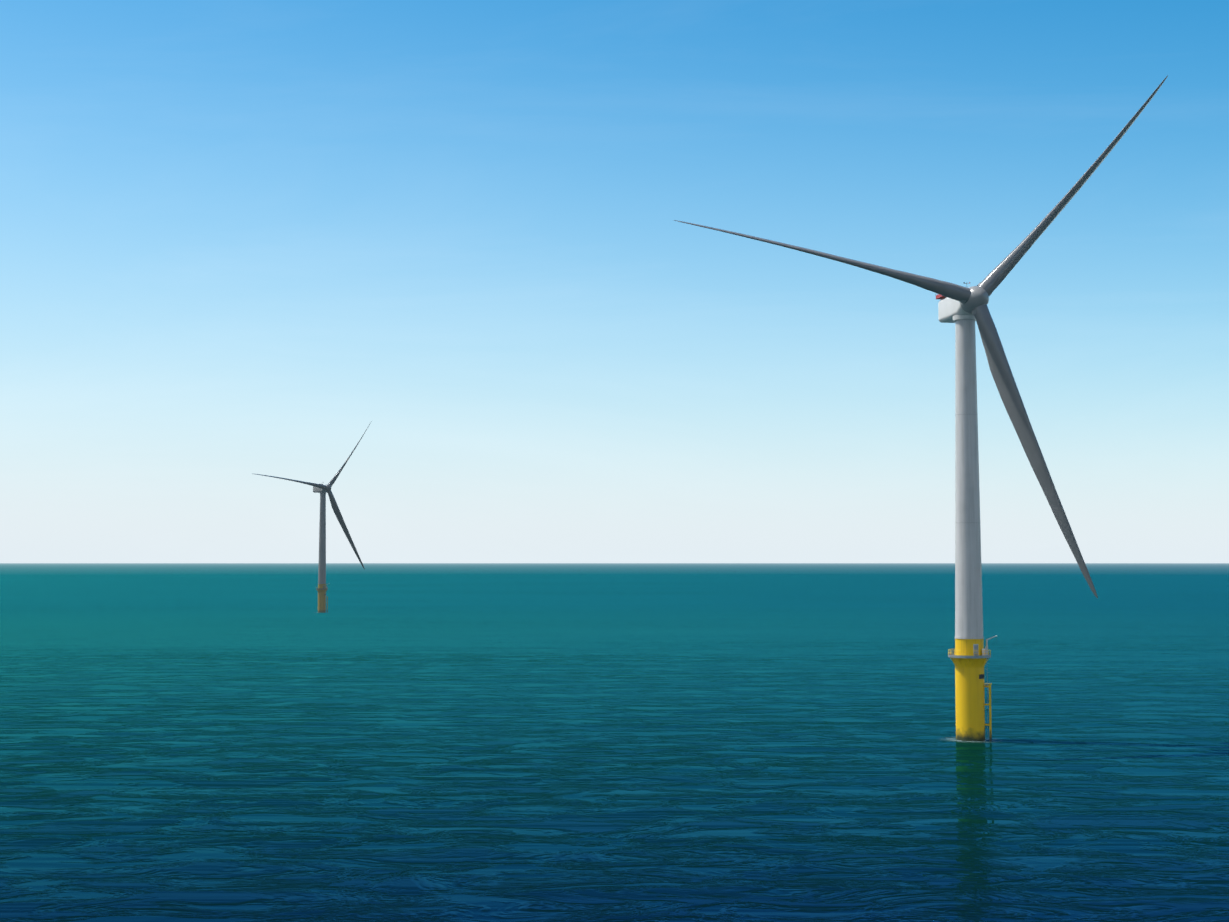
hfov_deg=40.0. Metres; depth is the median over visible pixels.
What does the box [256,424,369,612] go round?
wind turbine
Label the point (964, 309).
wind turbine
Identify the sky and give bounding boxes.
[0,0,1228,562]
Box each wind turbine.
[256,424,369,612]
[674,75,1167,740]
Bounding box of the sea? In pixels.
[0,563,1228,921]
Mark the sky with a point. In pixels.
(240, 239)

